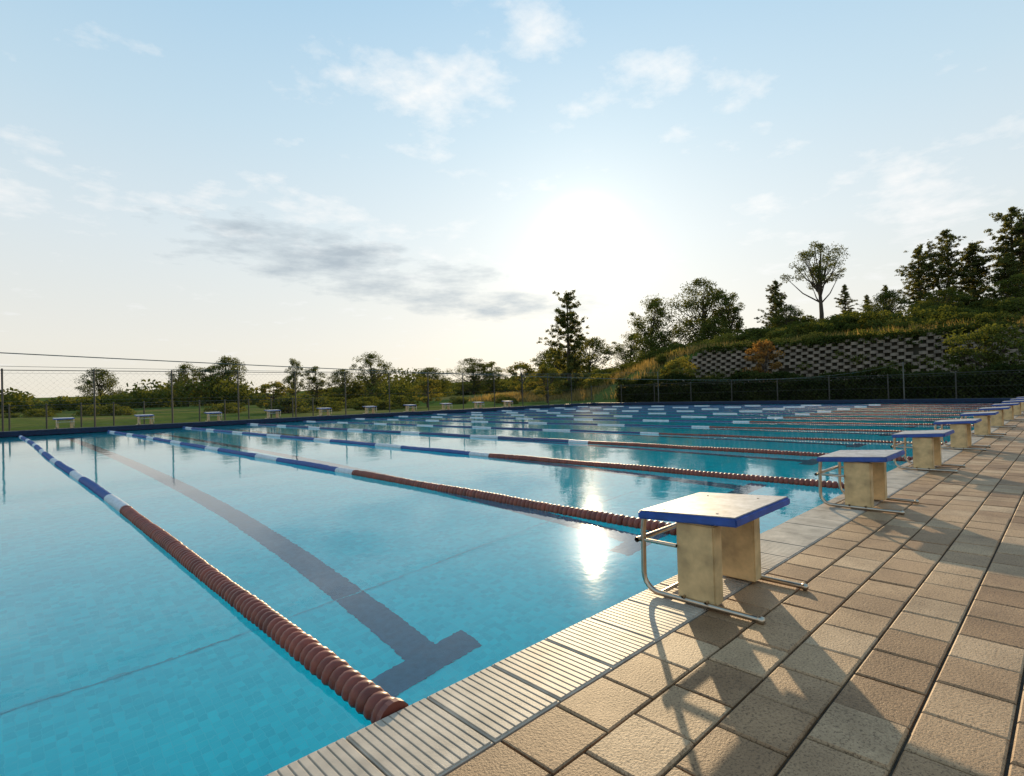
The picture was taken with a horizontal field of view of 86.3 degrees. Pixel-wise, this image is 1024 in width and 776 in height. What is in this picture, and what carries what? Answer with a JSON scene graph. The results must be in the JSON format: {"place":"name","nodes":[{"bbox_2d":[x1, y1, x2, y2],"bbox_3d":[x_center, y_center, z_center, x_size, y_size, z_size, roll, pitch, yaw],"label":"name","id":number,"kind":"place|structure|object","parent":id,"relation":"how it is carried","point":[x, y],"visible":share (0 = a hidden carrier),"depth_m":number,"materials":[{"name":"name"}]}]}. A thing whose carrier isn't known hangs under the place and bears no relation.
{"place":"outdoors","nodes":[
{"label":"outdoors","id":0,"kind":"place"},
{"bbox_2d":[0,352,700,431],"bbox_3d":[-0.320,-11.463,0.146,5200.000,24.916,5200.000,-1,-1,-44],"label":"ground","id":1,"kind":"structure","parent":0,"point":[186,416],"depth_m":45.19,"materials":[{"name":"green plant"}]},
{"bbox_2d":[21,409,53,417],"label":"bush","id":2,"kind":"object","parent":1,"relation":"on","point":[32,415],"visible":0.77,"depth_m":52.85,"materials":[{"name":"green plant"}]},
{"bbox_2d":[72,404,108,416],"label":"bush","id":3,"kind":"object","parent":1,"relation":"on","point":[84,411],"visible":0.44,"depth_m":50.89,"materials":[{"name":"green plant"}]},
{"bbox_2d":[74,367,127,398],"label":"broadleaf tree","id":4,"kind":"object","parent":1,"relation":"on","point":[100,386],"visible":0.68,"depth_m":109.42,"materials":[{"name":"green plant"}]},
{"bbox_2d":[87,404,136,415],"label":"bush","id":5,"kind":"object","parent":1,"relation":"on","point":[126,410],"visible":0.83,"depth_m":47.92,"materials":[{"name":"green plant"}]},
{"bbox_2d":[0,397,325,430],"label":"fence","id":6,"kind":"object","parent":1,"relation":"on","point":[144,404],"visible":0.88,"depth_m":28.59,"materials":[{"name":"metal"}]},
{"bbox_2d":[165,361,202,406],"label":"broadleaf tree","id":7,"kind":"object","parent":1,"relation":"on","point":[185,374],"visible":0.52,"depth_m":109.35,"materials":[{"name":"green plant"}]},
{"bbox_2d":[189,366,235,405],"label":"broadleaf tree","id":8,"kind":"object","parent":1,"relation":"on","point":[208,369],"visible":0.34,"depth_m":108.73,"materials":[{"name":"green plant"}]},
{"bbox_2d":[202,403,242,413],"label":"bush","id":9,"kind":"object","parent":1,"relation":"on","point":[230,409],"visible":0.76,"depth_m":47.33,"materials":[{"name":"green plant"}]},
{"bbox_2d":[199,355,248,399],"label":"broadleaf tree","id":10,"kind":"object","parent":1,"relation":"on","point":[225,371],"visible":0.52,"depth_m":108.86,"materials":[{"name":"green plant"}]},
{"bbox_2d":[253,381,294,406],"bbox_3d":[-19.566,0.894,45.020,3.276,3.049,3.469,-1,-1,-22],"label":"young tree","id":11,"kind":"object","parent":1,"relation":"on","point":[276,391],"visible":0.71,"depth_m":44.75,"materials":[{"name":"green plant"}]},
{"bbox_2d":[256,395,323,412],"bbox_3d":[-17.784,1.384,43.144,4.463,1.665,4.733,-2,-1,38],"label":"bush","id":12,"kind":"object","parent":1,"relation":"on","point":[285,405],"visible":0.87,"depth_m":42.44,"materials":[{"name":"green plant"}]},
{"bbox_2d":[281,358,304,399],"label":"broadleaf tree","id":13,"kind":"object","parent":1,"relation":"on","point":[295,365],"visible":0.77,"depth_m":109.65,"materials":[{"name":"green plant"}]},
{"bbox_2d":[0,368,590,431],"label":"chain link fence","id":14,"kind":"object","parent":1,"relation":"on","point":[94,386],"visible":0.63,"depth_m":27.63,"materials":[{"name":"metal"}]},
{"bbox_2d":[0,364,605,413],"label":"distant trees","id":15,"kind":"object","parent":1,"relation":"on","point":[138,396],"visible":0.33,"depth_m":102.04,"materials":[{"name":"green plant"}]},
{"bbox_2d":[298,366,332,397],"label":"broadleaf tree","id":16,"kind":"object","parent":1,"relation":"on","point":[314,380],"visible":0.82,"depth_m":109.58,"materials":[{"name":"green plant"}]},
{"bbox_2d":[305,396,341,410],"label":"bush","id":17,"kind":"object","parent":1,"relation":"on","point":[317,402],"visible":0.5,"depth_m":51.66,"materials":[{"name":"green plant"}]},
{"bbox_2d":[326,368,363,401],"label":"broadleaf tree","id":18,"kind":"object","parent":1,"relation":"on","point":[336,390],"visible":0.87,"depth_m":109.25,"materials":[{"name":"green plant"}]},
{"bbox_2d":[349,351,398,396],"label":"broadleaf tree","id":19,"kind":"object","parent":1,"relation":"on","point":[367,363],"visible":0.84,"depth_m":109.34,"materials":[{"name":"green plant"}]},
{"bbox_2d":[367,400,403,409],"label":"bush","id":20,"kind":"object","parent":1,"relation":"on","point":[385,406],"visible":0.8,"depth_m":47.16,"materials":[{"name":"green plant"}]},
{"bbox_2d":[373,395,418,408],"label":"bush","id":21,"kind":"object","parent":1,"relation":"on","point":[396,398],"visible":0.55,"depth_m":51.42,"materials":[{"name":"green plant"}]},
{"bbox_2d":[409,377,443,407],"bbox_3d":[-8.294,0.578,53.264,3.391,3.439,3.202,-1,-1,-11],"label":"young tree","id":22,"kind":"object","parent":1,"relation":"on","point":[431,386],"visible":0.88,"depth_m":53.09,"materials":[{"name":"green plant"}]},
{"bbox_2d":[411,367,453,396],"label":"broadleaf tree","id":23,"kind":"object","parent":1,"relation":"on","point":[432,370],"visible":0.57,"depth_m":101.41,"materials":[{"name":"green plant"}]},
{"bbox_2d":[439,358,504,394],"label":"broadleaf tree","id":24,"kind":"object","parent":1,"relation":"on","point":[475,382],"visible":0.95,"depth_m":99.46,"materials":[{"name":"green plant"}]},
{"bbox_2d":[477,361,511,393],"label":"broadleaf tree","id":25,"kind":"object","parent":1,"relation":"on","point":[491,363],"visible":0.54,"depth_m":104.21,"materials":[{"name":"green plant"}]},
{"bbox_2d":[0,398,1015,437],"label":"pool kerb","id":26,"kind":"structure","parent":1,"relation":"on","point":[5,434],"depth_m":27.71,"materials":[{"name":"blue tile"}]},
{"bbox_2d":[503,361,540,396],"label":"young tree","id":27,"kind":"object","parent":1,"relation":"on","point":[527,370],"visible":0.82,"depth_m":73.24,"materials":[{"name":"green plant"}]},
{"bbox_2d":[526,364,565,402],"bbox_3d":[3.744,-0.232,59.340,4.080,4.746,4.320,-2,-1,12],"label":"young tree","id":28,"kind":"object","parent":1,"relation":"on","point":[555,373],"visible":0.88,"depth_m":59.11,"materials":[{"name":"green plant"}]},
{"bbox_2d":[530,351,576,385],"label":"broadleaf tree","id":29,"kind":"object","parent":1,"relation":"on","point":[538,363],"visible":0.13,"depth_m":98.89,"materials":[{"name":"green plant"}]},
{"bbox_2d":[542,347,566,383],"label":"broadleaf tree","id":30,"kind":"object","parent":1,"relation":"on","point":[551,364],"visible":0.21,"depth_m":87.12,"materials":[{"name":"green plant"}]},
{"bbox_2d":[544,379,583,395],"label":"bush","id":31,"kind":"object","parent":1,"relation":"on","point":[575,383],"visible":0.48,"depth_m":68.58,"materials":[{"name":"green plant"}]},
{"bbox_2d":[538,289,596,384],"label":"pine tree","id":32,"kind":"object","parent":1,"relation":"on","point":[572,329],"visible":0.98,"depth_m":69.57,"materials":[{"name":"green plant"}]},
{"bbox_2d":[562,337,617,373],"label":"broadleaf tree","id":33,"kind":"object","parent":1,"relation":"on","point":[597,344],"visible":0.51,"depth_m":98.87,"materials":[{"name":"green plant"}]},
{"bbox_2d":[583,376,611,389],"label":"bush","id":34,"kind":"object","parent":1,"relation":"on","point":[590,382],"visible":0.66,"depth_m":65.17,"materials":[{"name":"green plant"}]},
{"bbox_2d":[611,332,649,364],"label":"broadleaf tree","id":35,"kind":"object","parent":1,"relation":"on","point":[620,349],"visible":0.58,"depth_m":98.42,"materials":[{"name":"green plant"}]},
{"bbox_2d":[632,350,657,366],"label":"bush","id":36,"kind":"object","parent":1,"relation":"on","point":[650,353],"visible":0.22,"depth_m":71.52,"materials":[{"name":"green plant"}]},
{"bbox_2d":[627,293,682,351],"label":"broadleaf tree","id":37,"kind":"object","parent":1,"relation":"on","point":[654,305],"visible":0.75,"depth_m":84.52,"materials":[{"name":"green plant"}]},
{"bbox_2d":[636,329,687,355],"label":"broadleaf tree","id":38,"kind":"object","parent":1,"relation":"on","point":[664,341],"visible":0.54,"depth_m":77.63,"materials":[{"name":"green plant"}]},
{"bbox_2d":[660,356,696,385],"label":"bush","id":39,"kind":"object","parent":1,"relation":"on","point":[673,366],"visible":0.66,"depth_m":44.37,"materials":[{"name":"green plant"}]},
{"bbox_2d":[660,278,746,343],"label":"broadleaf tree","id":40,"kind":"object","parent":1,"relation":"on","point":[705,301],"visible":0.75,"depth_m":79.47,"materials":[{"name":"green plant"}]},
{"bbox_2d":[693,316,734,341],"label":"broadleaf tree","id":41,"kind":"object","parent":1,"relation":"on","point":[713,321],"visible":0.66,"depth_m":72.93,"materials":[{"name":"green plant"}]},
{"bbox_2d":[711,292,744,332],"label":"broadleaf tree","id":42,"kind":"object","parent":1,"relation":"on","point":[735,309],"visible":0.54,"depth_m":78.85,"materials":[{"name":"green plant"}]},
{"bbox_2d":[714,332,746,343],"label":"bush","id":43,"kind":"object","parent":1,"relation":"on","point":[727,336],"visible":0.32,"depth_m":64.39,"materials":[{"name":"green plant"}]},
{"bbox_2d":[468,312,1023,401],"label":"tall grass","id":44,"kind":"structure","parent":1,"relation":"on","point":[583,394],"depth_m":61.40,"materials":[{"name":"green plant"}]},
{"bbox_2d":[736,328,772,341],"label":"bush","id":45,"kind":"object","parent":1,"relation":"on","point":[751,335],"visible":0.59,"depth_m":62.55,"materials":[{"name":"green plant"}]},
{"bbox_2d":[741,339,784,382],"bbox_3d":[19.064,-1.081,41.085,3.372,5.117,2.943,-1,-1,-9],"label":"russet tree","id":46,"kind":"object","parent":1,"relation":"on","point":[761,355],"visible":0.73,"depth_m":40.84,"materials":[{"name":"orange plant"}]},
{"bbox_2d":[754,280,788,327],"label":"pine tree","id":47,"kind":"object","parent":1,"relation":"on","point":[778,302],"visible":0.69,"depth_m":69.91,"materials":[{"name":"green plant"}]},
{"bbox_2d":[768,304,803,327],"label":"broadleaf tree","id":48,"kind":"object","parent":1,"relation":"on","point":[791,309],"visible":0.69,"depth_m":66.71,"materials":[{"name":"green plant"}]},
{"bbox_2d":[772,321,838,339],"bbox_3d":[29.157,-5.403,54.091,5.944,2.669,6.303,-1,-1,-28],"label":"bush","id":49,"kind":"object","parent":1,"relation":"on","point":[802,326],"visible":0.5,"depth_m":53.41,"materials":[{"name":"green plant"}]},
{"bbox_2d":[591,370,1023,402],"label":"chain link fence","id":50,"kind":"object","parent":1,"relation":"on","point":[888,385],"visible":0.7,"depth_m":34.13,"materials":[{"name":"metal"}]},
{"bbox_2d":[780,241,848,319],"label":"tall tree","id":51,"kind":"object","parent":1,"relation":"on","point":[817,270],"visible":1,"depth_m":74.97,"materials":[{"name":"green plant"}]},
{"bbox_2d":[614,361,1023,402],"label":"hedge","id":52,"kind":"object","parent":1,"relation":"on","point":[721,390],"visible":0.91,"depth_m":34.91,"materials":[{"name":"green plant"}]},
{"bbox_2d":[655,325,1023,386],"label":"blocks","id":53,"kind":"structure","parent":1,"relation":"on","point":[833,354],"depth_m":41.35,"materials":[{"name":"concrete"}]},
{"bbox_2d":[657,326,1023,384],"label":"soil backing","id":54,"kind":"object","parent":1,"relation":"on","point":[915,349],"visible":0.23,"depth_m":41.01,"materials":[{"name":"brown soil"}]},
{"bbox_2d":[617,318,1023,401],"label":"wall plants","id":55,"kind":"object","parent":54,"relation":"on","point":[843,338],"depth_m":40.54,"materials":[{"name":"green plant"}]},
{"bbox_2d":[834,284,858,316],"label":"pine tree","id":56,"kind":"object","parent":1,"relation":"on","point":[843,301],"visible":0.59,"depth_m":71.91,"materials":[{"name":"green plant"}]},
{"bbox_2d":[821,311,880,333],"bbox_3d":[33.576,-6.210,55.269,6.480,3.012,6.111,-1,-1,-39],"label":"bush","id":57,"kind":"object","parent":1,"relation":"on","point":[852,324],"visible":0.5,"depth_m":53.76,"materials":[{"name":"green plant"}]},
{"bbox_2d":[861,310,910,332],"bbox_3d":[36.510,-6.334,53.459,5.086,2.789,4.974,-1,-1,-25],"label":"bush","id":58,"kind":"object","parent":1,"relation":"on","point":[871,320],"visible":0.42,"depth_m":53.19,"materials":[{"name":"green plant"}]},
{"bbox_2d":[860,289,912,321],"bbox_3d":[40.039,-8.257,58.812,4.501,4.524,5.254,-1,-1,-20],"label":"broadleaf tree","id":59,"kind":"object","parent":1,"relation":"on","point":[893,296],"visible":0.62,"depth_m":58.44,"materials":[{"name":"green plant"}]},
{"bbox_2d":[881,315,921,329],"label":"bush","id":60,"kind":"object","parent":1,"relation":"on","point":[892,322],"visible":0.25,"depth_m":49.89,"materials":[{"name":"green plant"}]},
{"bbox_2d":[894,243,942,312],"bbox_3d":[45.751,-11.556,61.355,4.583,9.199,5.053,-2,-1,24],"label":"pine tree","id":61,"kind":"object","parent":1,"relation":"on","point":[918,286],"visible":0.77,"depth_m":61.06,"materials":[{"name":"green plant"}]},
{"bbox_2d":[900,303,950,321],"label":"bush","id":62,"kind":"object","parent":1,"relation":"on","point":[936,306],"visible":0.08,"depth_m":50.76,"materials":[{"name":"green plant"}]},
{"bbox_2d":[908,287,975,313],"bbox_3d":[42.036,-7.785,53.907,5.281,4.083,6.164,-1,-1,-9],"label":"bush","id":63,"kind":"object","parent":1,"relation":"on","point":[948,293],"visible":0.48,"depth_m":53.22,"materials":[{"name":"green plant"}]},
{"bbox_2d":[903,228,981,301],"bbox_3d":[48.078,-12.435,60.620,7.260,10.536,6.171,-2,-1,20],"label":"pine tree","id":64,"kind":"object","parent":1,"relation":"on","point":[947,258],"visible":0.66,"depth_m":59.95,"materials":[{"name":"green plant"}]},
{"bbox_2d":[914,307,972,326],"bbox_3d":[36.870,-5.703,46.554,5.032,2.256,5.335,-2,-1,41],"label":"bush","id":65,"kind":"object","parent":1,"relation":"on","point":[933,313],"visible":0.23,"depth_m":45.97,"materials":[{"name":"green plant"}]},
{"bbox_2d":[913,304,982,326],"bbox_3d":[37.663,-5.868,46.675,5.085,2.490,5.201,-2,-1,17],"label":"bush","id":66,"kind":"object","parent":1,"relation":"on","point":[944,308],"visible":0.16,"depth_m":46.35,"materials":[{"name":"green plant"}]},
{"bbox_2d":[925,311,995,326],"bbox_3d":[32.605,-4.690,39.762,3.903,1.892,4.138,-1,-1,-32],"label":"bush","id":67,"kind":"object","parent":1,"relation":"on","point":[962,315],"visible":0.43,"depth_m":39.62,"materials":[{"name":"green plant"}]},
{"bbox_2d":[947,242,996,305],"bbox_3d":[50.803,-11.806,60.344,4.578,8.778,5.953,-2,-1,41],"label":"pine tree","id":68,"kind":"object","parent":1,"relation":"on","point":[972,259],"visible":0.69,"depth_m":59.26,"materials":[{"name":"green plant"}]},
{"bbox_2d":[926,323,1023,375],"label":"bush","id":69,"kind":"object","parent":1,"relation":"on","point":[981,338],"visible":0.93,"depth_m":31.37,"materials":[{"name":"green plant"}]},
{"bbox_2d":[968,311,1020,326],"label":"bush","id":70,"kind":"object","parent":1,"relation":"on","point":[985,317],"visible":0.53,"depth_m":36.03,"materials":[{"name":"green plant"}]},
{"bbox_2d":[972,252,1023,303],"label":"pine tree","id":71,"kind":"object","parent":1,"relation":"on","point":[1006,270],"visible":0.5,"depth_m":54.63,"materials":[{"name":"green plant"}]},
{"bbox_2d":[976,206,1023,295],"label":"pine tree","id":72,"kind":"object","parent":1,"relation":"on","point":[1017,230],"visible":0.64,"depth_m":57.56,"materials":[{"name":"green plant"}]},
{"bbox_2d":[982,273,1023,312],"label":"broadleaf tree","id":73,"kind":"object","parent":1,"relation":"on","point":[1017,290],"visible":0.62,"depth_m":50.75,"materials":[{"name":"green plant"}]},
{"bbox_2d":[992,296,1023,322],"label":"bush","id":74,"kind":"object","parent":1,"relation":"on","point":[1013,308],"visible":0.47,"depth_m":44.24,"materials":[{"name":"green plant"}]},
{"bbox_2d":[0,403,1003,775],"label":"water","id":75,"kind":"structure","parent":0,"point":[128,647],"depth_m":3.45,"materials":[{"name":"blue liquid"}]},
{"bbox_2d":[19,435,408,723],"bbox_3d":[-8.980,1.380,10.653,0.163,0.114,24.951,-1,-1,-44],"label":"lane rope","id":76,"kind":"object","parent":75,"relation":"on","point":[369,699],"visible":0.95,"depth_m":2.35,"materials":[{"name":"plastic"}]},
{"bbox_2d":[107,430,676,535],"bbox_3d":[-7.116,1.351,12.453,0.204,0.114,24.951,-1,-1,-44],"label":"lane rope","id":77,"kind":"object","parent":75,"relation":"on","point":[623,520],"visible":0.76,"depth_m":5.45,"materials":[{"name":"plastic"}]},
{"bbox_2d":[182,426,843,488],"bbox_3d":[-5.323,1.323,14.185,0.171,0.112,24.951,-1,-1,-44],"label":"lane rope","id":78,"kind":"object","parent":75,"relation":"on","point":[809,482],"visible":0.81,"depth_m":7.39,"materials":[{"name":"plastic"}]},
{"bbox_2d":[247,423,912,461],"bbox_3d":[-3.471,1.294,15.973,0.164,0.112,24.951,-1,-1,-44],"label":"lane rope","id":79,"kind":"object","parent":75,"relation":"on","point":[796,453],"visible":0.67,"depth_m":10.39,"materials":[{"name":"plastic"}]},
{"bbox_2d":[305,421,947,444],"bbox_3d":[-1.582,1.265,17.798,0.173,0.113,24.951,-1,-1,-44],"label":"lane rope","id":80,"kind":"object","parent":75,"relation":"on","point":[823,439],"visible":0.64,"depth_m":12.48,"materials":[{"name":"plastic"}]},
{"bbox_2d":[351,418,906,431],"bbox_3d":[0.254,1.236,19.571,0.141,0.113,24.951,-1,-1,-44],"label":"lane rope","id":81,"kind":"object","parent":75,"relation":"on","point":[866,430],"visible":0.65,"depth_m":14.99,"materials":[{"name":"plastic"}]},
{"bbox_2d":[399,416,973,425],"bbox_3d":[2.070,1.208,21.324,0.175,0.113,24.951,-1,-1,-44],"label":"lane rope","id":82,"kind":"object","parent":75,"relation":"on","point":[704,420],"visible":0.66,"depth_m":16.89,"materials":[{"name":"plastic"}]},
{"bbox_2d":[449,414,973,419],"bbox_3d":[3.945,1.179,23.136,0.136,0.113,24.951,-1,-1,-44],"label":"lane rope","id":83,"kind":"object","parent":75,"relation":"on","point":[727,416],"visible":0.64,"depth_m":18.96,"materials":[{"name":"plastic"}]},
{"bbox_2d":[469,412,959,414],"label":"lane rope","id":84,"kind":"object","parent":75,"relation":"on","point":[722,413],"visible":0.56,"depth_m":21.80,"materials":[{"name":"plastic"}]},
{"bbox_2d":[497,410,989,411],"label":"lane rope","id":85,"kind":"object","parent":75,"relation":"on","point":[745,410],"visible":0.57,"depth_m":23.75,"materials":[{"name":"plastic"}]},
{"bbox_2d":[549,405,1000,407],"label":"lane rope","id":86,"kind":"object","parent":75,"relation":"on","point":[781,406],"visible":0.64,"depth_m":26.76,"materials":[{"name":"plastic"}]},
{"bbox_2d":[573,403,1000,406],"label":"lane rope","id":87,"kind":"object","parent":75,"relation":"on","point":[800,405],"visible":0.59,"depth_m":29.67,"materials":[{"name":"plastic"}]},
{"bbox_2d":[634,408,978,408],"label":"lane rope","id":88,"kind":"object","parent":75,"relation":"on","point":[831,408],"visible":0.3,"depth_m":23.74,"materials":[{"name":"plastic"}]},
{"bbox_2d":[0,0,1023,397],"label":"sky","id":89,"kind":"structure","parent":0,"point":[415,184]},
{"bbox_2d":[266,412,1023,775],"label":"pool coping","id":90,"kind":"object","parent":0,"point":[452,728],"visible":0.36,"depth_m":1.82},
{"bbox_2d":[446,413,1023,775],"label":"paved deck","id":91,"kind":"structure","parent":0,"point":[888,644],"depth_m":1.85,"materials":[{"name":"concrete"}]},
{"bbox_2d":[635,492,808,624],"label":"starting block","id":92,"kind":"structure","parent":91,"relation":"on","point":[718,536],"depth_m":2.50,"materials":[{"name":"beige concrete"}]},
{"bbox_2d":[814,450,918,514],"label":"starting block","id":93,"kind":"structure","parent":91,"relation":"on","point":[865,479],"depth_m":4.27,"materials":[{"name":"beige concrete"}]},
{"bbox_2d":[890,430,965,472],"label":"starting block","id":94,"kind":"structure","parent":91,"relation":"on","point":[926,444],"depth_m":6.06,"materials":[{"name":"beige concrete"}]},
{"bbox_2d":[934,418,990,450],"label":"starting block","id":95,"kind":"structure","parent":91,"relation":"on","point":[961,438],"depth_m":7.84,"materials":[{"name":"beige concrete"}]},
{"bbox_2d":[960,411,1005,436],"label":"starting block","id":96,"kind":"structure","parent":91,"relation":"on","point":[982,427],"depth_m":9.62,"materials":[{"name":"beige concrete"}]},
{"bbox_2d":[978,406,1016,427],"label":"starting block","id":97,"kind":"structure","parent":91,"relation":"on","point":[996,420],"depth_m":11.40,"materials":[{"name":"beige concrete"}]},
{"bbox_2d":[991,403,1023,420],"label":"starting block","id":98,"kind":"structure","parent":91,"relation":"on","point":[1008,414],"depth_m":13.19,"materials":[{"name":"beige concrete"}]},
{"bbox_2d":[1001,400,1023,415],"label":"starting block","id":99,"kind":"structure","parent":91,"relation":"on","point":[1017,410],"depth_m":14.97,"materials":[{"name":"beige concrete"}]},
{"label":"pool","id":100,"kind":"structure","parent":0,"visible":0},
{"bbox_2d":[902,362,904,398],"bbox_3d":[21.091,-0.304,29.405,0.128,2.200,0.132,-1,-1,-44],"label":"cable post","id":101,"kind":"object","parent":100,"relation":"on","point":[903,380],"visible":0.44,"depth_m":29.39,"materials":[{"name":"metal"}]},
{"bbox_2d":[0,352,896,379],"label":"backstroke cable","id":102,"kind":"object","parent":101,"relation":"attached to","point":[331,368],"visible":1,"depth_m":6.56,"materials":[{"name":"metal"}]},
{"bbox_3d":[-20.615,0.496,9.837,0.128,2.430,0.132,-1,-1,-44],"label":"cable post","id":103,"kind":"object","parent":100,"relation":"on","visible":0},
{"bbox_2d":[10,366,657,373],"bbox_3d":[-4.965,-0.800,24.994,43.600,0.205,0.011,-1,-1,-44],"label":"backstroke cable","id":104,"kind":"object","parent":103,"relation":"attached to","point":[190,369],"visible":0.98,"depth_m":18.90,"materials":[{"name":"metal"}]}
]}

